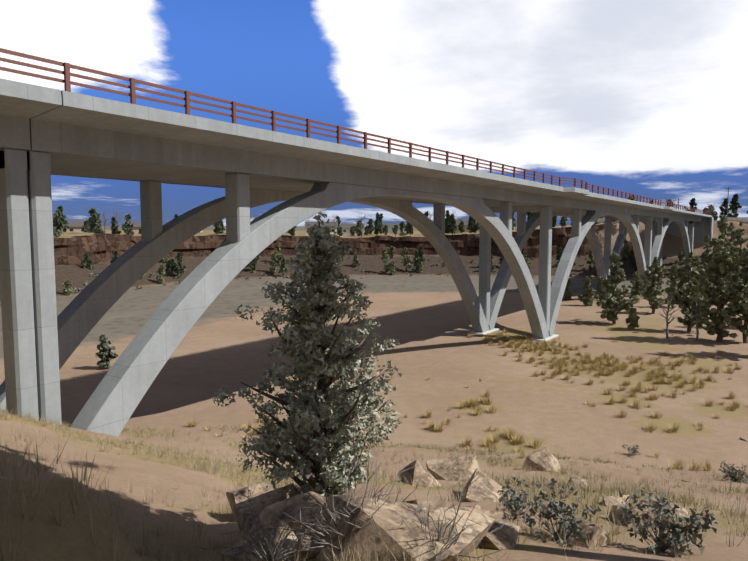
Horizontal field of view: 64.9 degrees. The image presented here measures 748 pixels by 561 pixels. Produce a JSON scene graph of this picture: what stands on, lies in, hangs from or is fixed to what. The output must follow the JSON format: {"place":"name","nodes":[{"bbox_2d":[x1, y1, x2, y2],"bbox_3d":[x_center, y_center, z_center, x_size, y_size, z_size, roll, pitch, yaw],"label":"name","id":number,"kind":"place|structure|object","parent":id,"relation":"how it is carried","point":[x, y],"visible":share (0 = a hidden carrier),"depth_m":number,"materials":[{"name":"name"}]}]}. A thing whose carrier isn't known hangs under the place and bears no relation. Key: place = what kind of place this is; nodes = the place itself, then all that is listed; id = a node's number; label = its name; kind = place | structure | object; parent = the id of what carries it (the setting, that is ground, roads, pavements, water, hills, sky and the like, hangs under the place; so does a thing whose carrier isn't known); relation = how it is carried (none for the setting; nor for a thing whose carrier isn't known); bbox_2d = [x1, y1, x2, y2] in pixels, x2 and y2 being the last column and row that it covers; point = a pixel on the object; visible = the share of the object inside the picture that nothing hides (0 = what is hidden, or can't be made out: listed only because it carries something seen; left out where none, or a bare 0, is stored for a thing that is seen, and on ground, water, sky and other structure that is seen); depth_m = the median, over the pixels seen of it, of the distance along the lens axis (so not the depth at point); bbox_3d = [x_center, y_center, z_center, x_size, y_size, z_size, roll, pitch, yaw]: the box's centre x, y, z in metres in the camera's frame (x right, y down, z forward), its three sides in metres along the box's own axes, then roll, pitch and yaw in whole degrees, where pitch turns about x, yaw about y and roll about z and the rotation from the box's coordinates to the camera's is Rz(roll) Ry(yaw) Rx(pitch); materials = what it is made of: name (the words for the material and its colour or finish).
{"place":"outdoors","nodes":[
{"label":"outdoors","id":0,"kind":"place"},
{"bbox_2d":[0,226,747,560],"bbox_3d":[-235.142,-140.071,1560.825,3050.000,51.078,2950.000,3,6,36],"label":"terrain","id":1,"kind":"structure","parent":0,"point":[424,322],"depth_m":43.96,"materials":[{"name":"sand"}]},
{"bbox_2d":[0,150,38,419],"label":"end column","id":2,"kind":"structure","parent":1,"relation":"on","point":[17,312],"depth_m":24.05,"materials":[{"name":"concrete"}]},
{"bbox_2d":[0,148,26,170],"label":"cap beam","id":3,"kind":"structure","parent":2,"relation":"on","point":[5,155],"depth_m":23.45,"materials":[{"name":"concrete"}]},
{"bbox_2d":[0,78,61,149],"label":"bridge deck","id":4,"kind":"structure","parent":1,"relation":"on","point":[21,104],"depth_m":22.16,"materials":[{"name":"concrete"}]},
{"bbox_2d":[27,153,61,424],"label":"end column","id":5,"kind":"structure","parent":1,"relation":"on","point":[43,279],"depth_m":24.78,"materials":[{"name":"concrete"}]},
{"bbox_2d":[27,151,50,171],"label":"cap beam","id":6,"kind":"structure","parent":5,"relation":"on","point":[31,159],"depth_m":24.16,"materials":[{"name":"concrete"}]},
{"bbox_2d":[62,279,72,295],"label":"tree","id":7,"kind":"object","parent":1,"relation":"on","point":[67,284],"visible":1,"depth_m":126.32,"materials":[{"name":"green plant"}]},
{"bbox_2d":[82,251,94,269],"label":"tree","id":8,"kind":"object","parent":1,"relation":"on","point":[87,261],"visible":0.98,"depth_m":152.03,"materials":[{"name":"green plant"}]},
{"bbox_2d":[95,334,117,368],"bbox_3d":[-27.000,7.244,59.360,2.333,3.877,1.905,0,5,-6],"label":"juniper","id":9,"kind":"object","parent":1,"relation":"on","point":[105,354],"visible":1,"depth_m":59.03,"materials":[{"name":"green plant"}]},
{"bbox_2d":[155,264,166,283],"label":"tree","id":10,"kind":"object","parent":1,"relation":"on","point":[161,268],"visible":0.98,"depth_m":153.61,"materials":[{"name":"green plant"}]},
{"bbox_2d":[165,260,172,275],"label":"tree","id":11,"kind":"object","parent":1,"relation":"on","point":[168,269],"visible":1,"depth_m":162.09,"materials":[{"name":"green plant"}]},
{"bbox_2d":[173,253,185,277],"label":"tree","id":12,"kind":"object","parent":1,"relation":"on","point":[179,268],"visible":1,"depth_m":163.14,"materials":[{"name":"green plant"}]},
{"bbox_2d":[226,481,273,519],"bbox_3d":[-2.523,5.209,13.316,1.295,1.009,1.222,-3,5,-31],"label":"boulder","id":13,"kind":"object","parent":1,"relation":"on","point":[260,488],"visible":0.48,"depth_m":13.34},
{"bbox_2d":[247,255,259,270],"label":"tree","id":14,"kind":"object","parent":1,"relation":"on","point":[255,259],"visible":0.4,"depth_m":180.73,"materials":[{"name":"green plant"}]},
{"bbox_2d":[189,484,322,560],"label":"dry shrub","id":15,"kind":"object","parent":1,"relation":"on","point":[268,556],"visible":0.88,"depth_m":7.58,"materials":[{"name":"plant"}]},
{"bbox_2d":[220,518,297,560],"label":"boulder","id":16,"kind":"object","parent":1,"relation":"on","point":[246,542],"visible":0.42,"depth_m":8.28,"materials":[{"name":"stone"}]},
{"bbox_2d":[234,484,301,540],"bbox_3d":[-1.633,4.482,10.549,1.773,1.229,2.144,3,6,36],"label":"boulder","id":17,"kind":"object","parent":1,"relation":"on","point":[261,502],"visible":0.23,"depth_m":10.54,"materials":[{"name":"stone"}]},
{"bbox_2d":[269,253,277,272],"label":"tree","id":18,"kind":"object","parent":1,"relation":"on","point":[272,268],"visible":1,"depth_m":181.04,"materials":[{"name":"green plant"}]},
{"bbox_2d":[271,243,283,262],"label":"tree","id":19,"kind":"object","parent":1,"relation":"on","point":[278,255],"visible":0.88,"depth_m":190.98,"materials":[{"name":"green plant"}]},
{"bbox_2d":[277,258,287,276],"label":"tree","id":20,"kind":"object","parent":1,"relation":"on","point":[281,266],"visible":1,"depth_m":178.37,"materials":[{"name":"green plant"}]},
{"bbox_2d":[246,491,327,536],"bbox_3d":[-1.028,4.123,9.553,2.039,1.160,1.094,1,5,11],"label":"boulder","id":21,"kind":"object","parent":1,"relation":"on","point":[267,518],"visible":0.31,"depth_m":9.43,"materials":[{"name":"stone"}]},
{"bbox_2d":[213,212,401,497],"bbox_3d":[-0.952,1.754,11.021,4.022,6.041,3.196,-3,5,-30],"label":"juniper","id":22,"kind":"object","parent":1,"relation":"on","point":[324,360],"visible":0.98,"depth_m":10.54,"materials":[{"name":"green plant"}]},
{"bbox_2d":[298,525,320,559],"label":"boulder","id":23,"kind":"object","parent":1,"relation":"on","point":[310,543],"visible":0.23,"depth_m":7.52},
{"bbox_2d":[236,432,420,560],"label":"dry shrub","id":24,"kind":"object","parent":1,"relation":"on","point":[328,512],"visible":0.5,"depth_m":7.38,"materials":[{"name":"plant"}]},
{"bbox_2d":[0,256,665,304],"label":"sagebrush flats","id":25,"kind":"structure","parent":1,"relation":"on","point":[151,274],"depth_m":179.92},
{"bbox_2d":[0,405,747,560],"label":"slope grass","id":26,"kind":"structure","parent":1,"relation":"on","point":[160,452],"depth_m":14.99,"materials":[{"name":"plant"}]},
{"bbox_2d":[0,220,747,301],"bbox_3d":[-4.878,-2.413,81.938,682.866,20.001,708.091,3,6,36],"label":"canyon wall","id":27,"kind":"structure","parent":1,"relation":"on","point":[196,250],"depth_m":191.83,"materials":[{"name":"stone"}]},
{"bbox_2d":[53,209,64,235],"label":"tree","id":28,"kind":"object","parent":27,"relation":"on","point":[58,224],"visible":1,"depth_m":156.70,"materials":[{"name":"green plant"}]},
{"bbox_2d":[57,206,69,231],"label":"tree","id":29,"kind":"object","parent":27,"relation":"on","point":[63,220],"visible":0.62,"depth_m":183.07,"materials":[{"name":"green plant"}]},
{"bbox_2d":[66,220,101,232],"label":"house","id":30,"kind":"structure","parent":27,"relation":"on","point":[75,226],"depth_m":207.88,"materials":[{"name":"grey"}]},
{"bbox_2d":[82,220,91,232],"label":"tree","id":31,"kind":"object","parent":27,"relation":"on","point":[86,228],"visible":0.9,"depth_m":174.83,"materials":[{"name":"green plant"}]},
{"bbox_2d":[88,208,98,232],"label":"tree","id":32,"kind":"object","parent":27,"relation":"on","point":[92,220],"visible":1,"depth_m":163.19,"materials":[{"name":"green plant"}]},
{"bbox_2d":[89,213,104,232],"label":"tree","id":33,"kind":"object","parent":27,"relation":"on","point":[99,225],"visible":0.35,"depth_m":171.14,"materials":[{"name":"green plant"}]},
{"bbox_2d":[111,216,121,233],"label":"tree","id":34,"kind":"object","parent":27,"relation":"on","point":[113,229],"visible":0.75,"depth_m":173.68,"materials":[{"name":"green plant"}]},
{"bbox_2d":[121,214,133,234],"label":"tree","id":35,"kind":"object","parent":27,"relation":"on","point":[127,224],"visible":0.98,"depth_m":171.41,"materials":[{"name":"green plant"}]},
{"bbox_2d":[124,222,140,233],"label":"house","id":36,"kind":"structure","parent":27,"relation":"on","point":[136,228],"depth_m":217.03,"materials":[{"name":"grey"}]},
{"bbox_2d":[305,222,337,234],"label":"house","id":37,"kind":"structure","parent":27,"relation":"on","point":[324,225],"depth_m":248.62,"materials":[{"name":"grey"}]},
{"bbox_2d":[340,223,363,233],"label":"house","id":38,"kind":"structure","parent":27,"relation":"on","point":[346,227],"depth_m":269.63,"materials":[{"name":"grey"}]},
{"bbox_2d":[367,219,373,234],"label":"tree","id":39,"kind":"object","parent":27,"relation":"on","point":[370,227],"visible":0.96,"depth_m":230.33,"materials":[{"name":"green plant"}]},
{"bbox_2d":[382,223,405,233],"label":"house","id":40,"kind":"structure","parent":27,"relation":"on","point":[390,226],"depth_m":279.86,"materials":[{"name":"grey"}]},
{"bbox_2d":[445,214,450,233],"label":"tree","id":41,"kind":"object","parent":27,"relation":"on","point":[447,225],"visible":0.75,"depth_m":232.25,"materials":[{"name":"green plant"}]},
{"bbox_2d":[449,214,456,234],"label":"tree","id":42,"kind":"object","parent":27,"relation":"on","point":[452,226],"visible":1,"depth_m":209.14,"materials":[{"name":"green plant"}]},
{"bbox_2d":[455,219,479,231],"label":"house","id":43,"kind":"structure","parent":27,"relation":"on","point":[465,221],"depth_m":253.95,"materials":[{"name":"grey"}]},
{"bbox_2d":[466,216,474,232],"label":"tree","id":44,"kind":"object","parent":27,"relation":"on","point":[471,223],"visible":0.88,"depth_m":223.63,"materials":[{"name":"green plant"}]},
{"bbox_2d":[666,217,713,243],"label":"abutment","id":45,"kind":"object","parent":27,"relation":"on","point":[702,228],"visible":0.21,"depth_m":191.05,"materials":[{"name":"concrete"}]},
{"bbox_2d":[719,198,730,217],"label":"tree","id":46,"kind":"object","parent":27,"relation":"on","point":[723,212],"visible":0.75,"depth_m":219.86,"materials":[{"name":"green plant"}]},
{"bbox_2d":[728,194,741,216],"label":"tree","id":47,"kind":"object","parent":27,"relation":"on","point":[734,206],"visible":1,"depth_m":199.58,"materials":[{"name":"green plant"}]},
{"bbox_2d":[726,217,747,221],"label":"white rim wall","id":48,"kind":"structure","parent":27,"relation":"on","point":[742,219],"depth_m":196.13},
{"bbox_2d":[381,248,390,272],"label":"tree","id":49,"kind":"object","parent":1,"relation":"on","point":[388,265],"visible":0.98,"depth_m":186.85,"materials":[{"name":"green plant"}]},
{"bbox_2d":[313,495,496,560],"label":"boulder","id":50,"kind":"object","parent":1,"relation":"on","point":[392,527],"visible":0.71,"depth_m":7.06,"materials":[{"name":"stone"}]},
{"bbox_2d":[400,247,412,269],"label":"tree","id":51,"kind":"object","parent":1,"relation":"on","point":[406,257],"visible":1,"depth_m":189.91,"materials":[{"name":"green plant"}]},
{"bbox_2d":[412,250,420,272],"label":"tree","id":52,"kind":"object","parent":1,"relation":"on","point":[416,259],"visible":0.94,"depth_m":188.58,"materials":[{"name":"green plant"}]},
{"bbox_2d":[398,460,441,486],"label":"boulder","id":53,"kind":"object","parent":1,"relation":"on","point":[417,471],"visible":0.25,"depth_m":15.48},
{"bbox_2d":[426,455,479,480],"bbox_3d":[2.367,6.032,17.759,1.845,1.373,1.230,3,6,36],"label":"boulder","id":54,"kind":"object","parent":1,"relation":"on","point":[456,467],"visible":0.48,"depth_m":17.66,"materials":[{"name":"stone"}]},
{"bbox_2d":[403,500,504,517],"bbox_3d":[0.960,4.269,10.286,2.250,1.177,1.311,3,6,36],"label":"boulder","id":55,"kind":"object","parent":1,"relation":"on","point":[480,511],"depth_m":10.02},
{"bbox_2d":[399,470,509,560],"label":"dry shrub","id":56,"kind":"object","parent":1,"relation":"on","point":[439,538],"visible":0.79,"depth_m":6.88,"materials":[{"name":"plant"}]},
{"bbox_2d":[185,311,747,474],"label":"bunch grass","id":57,"kind":"structure","parent":1,"relation":"on","point":[543,347],"depth_m":55.04,"materials":[{"name":"plant"}]},
{"bbox_2d":[468,328,498,334],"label":"pier footing","id":58,"kind":"object","parent":1,"relation":"on","point":[483,333],"visible":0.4,"depth_m":79.75,"materials":[{"name":"concrete"}]},
{"bbox_2d":[479,225,490,330],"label":"pier column","id":59,"kind":"structure","parent":58,"relation":"on","point":[484,263],"depth_m":80.26,"materials":[{"name":"concrete"}]},
{"bbox_2d":[461,468,509,501],"bbox_3d":[2.674,5.132,14.019,1.377,0.769,1.550,1,5,13],"label":"boulder","id":60,"kind":"object","parent":1,"relation":"on","point":[484,485],"visible":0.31,"depth_m":13.94,"materials":[{"name":"stone"}]},
{"bbox_2d":[477,516,519,549],"bbox_3d":[1.823,3.835,8.686,0.762,0.607,0.951,3,6,36],"label":"boulder","id":61,"kind":"object","parent":1,"relation":"on","point":[505,536],"visible":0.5,"depth_m":8.41,"materials":[{"name":"stone"}]},
{"bbox_2d":[495,476,533,521],"bbox_3d":[2.658,4.075,11.019,0.703,0.771,1.205,1,5,17],"label":"sagebrush","id":62,"kind":"object","parent":1,"relation":"on","point":[516,501],"visible":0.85,"depth_m":10.81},
{"bbox_2d":[521,446,561,472],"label":"boulder","id":63,"kind":"object","parent":1,"relation":"on","point":[543,459],"visible":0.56,"depth_m":23.29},
{"bbox_2d":[531,334,558,340],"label":"pier footing","id":64,"kind":"object","parent":1,"relation":"on","point":[548,338],"visible":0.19,"depth_m":75.15,"materials":[{"name":"concrete"}]},
{"bbox_2d":[71,182,691,436],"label":"arch rib","id":65,"kind":"object","parent":64,"relation":"on","point":[116,397],"visible":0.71,"depth_m":34.00,"materials":[{"name":"concrete"}]},
{"bbox_2d":[225,173,249,241],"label":"bridge column","id":66,"kind":"structure","parent":65,"relation":"on","point":[237,197],"depth_m":33.45,"materials":[{"name":"concrete"}]},
{"bbox_2d":[26,90,704,220],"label":"bridge deck","id":67,"kind":"structure","parent":65,"relation":"on","point":[78,135],"depth_m":33.20,"materials":[{"name":"concrete"}]},
{"bbox_2d":[0,188,660,412],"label":"arch rib","id":68,"kind":"object","parent":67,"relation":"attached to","point":[86,309],"visible":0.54,"depth_m":41.64,"materials":[{"name":"concrete"}]},
{"bbox_2d":[140,180,162,240],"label":"bridge column","id":69,"kind":"structure","parent":68,"relation":"on","point":[151,208],"depth_m":38.34,"materials":[{"name":"concrete"}]},
{"bbox_2d":[0,48,709,214],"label":"bridge railing","id":70,"kind":"object","parent":67,"relation":"on","point":[67,82],"visible":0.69,"depth_m":29.87,"materials":[{"name":"metal"}]},
{"bbox_2d":[433,204,444,234],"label":"bridge column","id":71,"kind":"structure","parent":67,"relation":"attached to","point":[439,216],"depth_m":69.38,"materials":[{"name":"concrete"}]},
{"bbox_2d":[500,202,512,234],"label":"bridge column","id":72,"kind":"structure","parent":67,"relation":"attached to","point":[506,213],"depth_m":64.46,"materials":[{"name":"concrete"}]},
{"bbox_2d":[517,212,525,235],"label":"bridge column","id":73,"kind":"structure","parent":67,"relation":"attached to","point":[521,223],"depth_m":90.15,"materials":[{"name":"concrete"}]},
{"bbox_2d":[571,209,581,235],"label":"bridge column","id":74,"kind":"structure","parent":67,"relation":"attached to","point":[576,221],"depth_m":85.25,"materials":[{"name":"concrete"}]},
{"bbox_2d":[657,218,662,234],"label":"bridge column","id":75,"kind":"structure","parent":67,"relation":"attached to","point":[659,226],"depth_m":137.06,"materials":[{"name":"concrete"}]},
{"bbox_2d":[538,206,552,336],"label":"pier column","id":76,"kind":"structure","parent":1,"relation":"on","point":[545,251],"depth_m":75.21,"materials":[{"name":"concrete"}]},
{"bbox_2d":[488,206,539,212],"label":"cross beam","id":77,"kind":"structure","parent":76,"relation":"attached to","point":[521,209],"depth_m":76.50,"materials":[{"name":"concrete"}]},
{"bbox_2d":[516,478,602,547],"bbox_3d":[2.962,3.689,9.250,1.224,0.902,1.259,3,6,36],"label":"sagebrush","id":78,"kind":"object","parent":1,"relation":"on","point":[568,525],"visible":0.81,"depth_m":9.25,"materials":[{"name":"plant"}]},
{"bbox_2d":[562,279,571,299],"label":"tree","id":79,"kind":"object","parent":1,"relation":"on","point":[567,294],"visible":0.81,"depth_m":118.97,"materials":[{"name":"green plant"}]},
{"bbox_2d":[566,476,587,488],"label":"boulder","id":80,"kind":"object","parent":1,"relation":"on","point":[578,480],"visible":0.4,"depth_m":18.29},
{"bbox_2d":[577,276,594,305],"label":"tree","id":81,"kind":"object","parent":1,"relation":"on","point":[585,298],"visible":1,"depth_m":109.64,"materials":[{"name":"green plant"}]},
{"bbox_2d":[565,520,611,547],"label":"boulder","id":82,"kind":"object","parent":1,"relation":"on","point":[591,530],"visible":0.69,"depth_m":8.85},
{"bbox_2d":[586,248,595,270],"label":"tree","id":83,"kind":"object","parent":1,"relation":"on","point":[590,261],"visible":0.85,"depth_m":183.53,"materials":[{"name":"green plant"}]},
{"bbox_2d":[593,280,604,299],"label":"tree","id":84,"kind":"object","parent":1,"relation":"on","point":[600,286],"visible":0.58,"depth_m":118.92,"materials":[{"name":"green plant"}]},
{"bbox_2d":[604,217,611,274],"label":"pier column","id":85,"kind":"structure","parent":1,"relation":"on","point":[607,237],"depth_m":131.80,"materials":[{"name":"concrete"}]},
{"bbox_2d":[590,252,639,323],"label":"tree","id":86,"kind":"object","parent":1,"relation":"on","point":[610,304],"visible":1,"depth_m":87.41,"materials":[{"name":"green plant"}]},
{"bbox_2d":[601,495,628,505],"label":"boulder","id":87,"kind":"object","parent":1,"relation":"on","point":[611,500],"visible":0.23,"depth_m":13.70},
{"bbox_2d":[620,238,630,259],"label":"tree","id":88,"kind":"object","parent":1,"relation":"on","point":[625,248],"visible":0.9,"depth_m":191.58,"materials":[{"name":"green plant"}]},
{"bbox_2d":[621,444,639,456],"bbox_3d":[15.944,10.570,36.322,1.141,0.822,0.970,1,5,12],"label":"sagebrush","id":89,"kind":"object","parent":1,"relation":"on","point":[634,450],"visible":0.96,"depth_m":36.30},
{"bbox_2d":[626,246,636,267],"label":"tree","id":90,"kind":"object","parent":1,"relation":"on","point":[632,260],"visible":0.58,"depth_m":184.22,"materials":[{"name":"green plant"}]},
{"bbox_2d":[625,308,639,328],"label":"tree","id":91,"kind":"object","parent":1,"relation":"on","point":[633,318],"visible":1,"depth_m":83.59,"materials":[{"name":"green plant"}]},
{"bbox_2d":[628,271,643,298],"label":"tree","id":92,"kind":"object","parent":1,"relation":"on","point":[637,285],"visible":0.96,"depth_m":118.99,"materials":[{"name":"green plant"}]},
{"bbox_2d":[607,503,683,527],"bbox_3d":[5.130,4.730,11.363,1.591,0.991,1.170,-1,5,-9],"label":"boulder","id":93,"kind":"object","parent":1,"relation":"on","point":[617,517],"visible":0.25,"depth_m":11.04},
{"bbox_2d":[644,217,652,273],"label":"pier column","id":94,"kind":"structure","parent":1,"relation":"on","point":[648,238],"depth_m":126.87,"materials":[{"name":"concrete"}]},
{"bbox_2d":[640,256,668,313],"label":"tree","id":95,"kind":"object","parent":1,"relation":"on","point":[650,290],"visible":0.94,"depth_m":98.54,"materials":[{"name":"green plant"}]},
{"bbox_2d":[616,487,717,556],"bbox_3d":[4.372,3.770,8.950,1.466,1.126,1.043,3,6,36],"label":"sagebrush","id":96,"kind":"object","parent":1,"relation":"on","point":[678,533],"visible":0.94,"depth_m":8.85,"materials":[{"name":"plant"}]},
{"bbox_2d":[658,292,681,338],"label":"bare tree","id":97,"kind":"object","parent":1,"relation":"on","point":[667,315],"visible":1,"depth_m":76.19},
{"bbox_2d":[664,264,680,306],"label":"tree","id":98,"kind":"object","parent":1,"relation":"on","point":[673,277],"visible":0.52,"depth_m":106.83,"materials":[{"name":"green plant"}]},
{"bbox_2d":[658,502,688,515],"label":"boulder","id":99,"kind":"object","parent":1,"relation":"on","point":[683,511],"visible":0.17,"depth_m":12.69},
{"bbox_2d":[675,244,684,263],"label":"tree","id":100,"kind":"object","parent":1,"relation":"on","point":[682,255],"visible":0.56,"depth_m":183.71,"materials":[{"name":"green plant"}]},
{"bbox_2d":[658,251,710,331],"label":"tree","id":101,"kind":"object","parent":1,"relation":"on","point":[682,298],"visible":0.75,"depth_m":80.68,"materials":[{"name":"green plant"}]},
{"bbox_2d":[688,221,693,251],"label":"end column","id":102,"kind":"structure","parent":1,"relation":"on","point":[690,231],"depth_m":177.33,"materials":[{"name":"concrete"}]},
{"bbox_2d":[688,297,703,340],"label":"bare tree","id":103,"kind":"object","parent":1,"relation":"on","point":[697,319],"visible":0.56,"depth_m":74.51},
{"bbox_2d":[689,233,718,288],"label":"tree","id":104,"kind":"object","parent":1,"relation":"on","point":[700,275],"visible":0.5,"depth_m":118.26,"materials":[{"name":"green plant"}]},
{"bbox_2d":[689,216,747,341],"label":"tree","id":105,"kind":"object","parent":1,"relation":"on","point":[720,255],"visible":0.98,"depth_m":72.86,"materials":[{"name":"green plant"}]},
{"bbox_2d":[723,222,742,277],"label":"tree","id":106,"kind":"object","parent":1,"relation":"on","point":[732,232],"visible":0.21,"depth_m":164.01,"materials":[{"name":"green plant"}]},
{"bbox_2d":[720,458,747,483],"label":"sagebrush","id":107,"kind":"object","parent":1,"relation":"on","point":[733,472],"visible":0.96,"depth_m":25.12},
{"bbox_2d":[723,222,747,296],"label":"tree","id":108,"kind":"object","parent":1,"relation":"on","point":[737,260],"visible":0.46,"depth_m":110.42,"materials":[{"name":"green plant"}]},
{"bbox_2d":[730,238,747,342],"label":"tree","id":109,"kind":"object","parent":1,"relation":"on","point":[741,309],"visible":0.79,"depth_m":72.23,"materials":[{"name":"green plant"}]},
{"bbox_2d":[0,0,747,225],"label":"sky","id":110,"kind":"structure","parent":0,"point":[646,98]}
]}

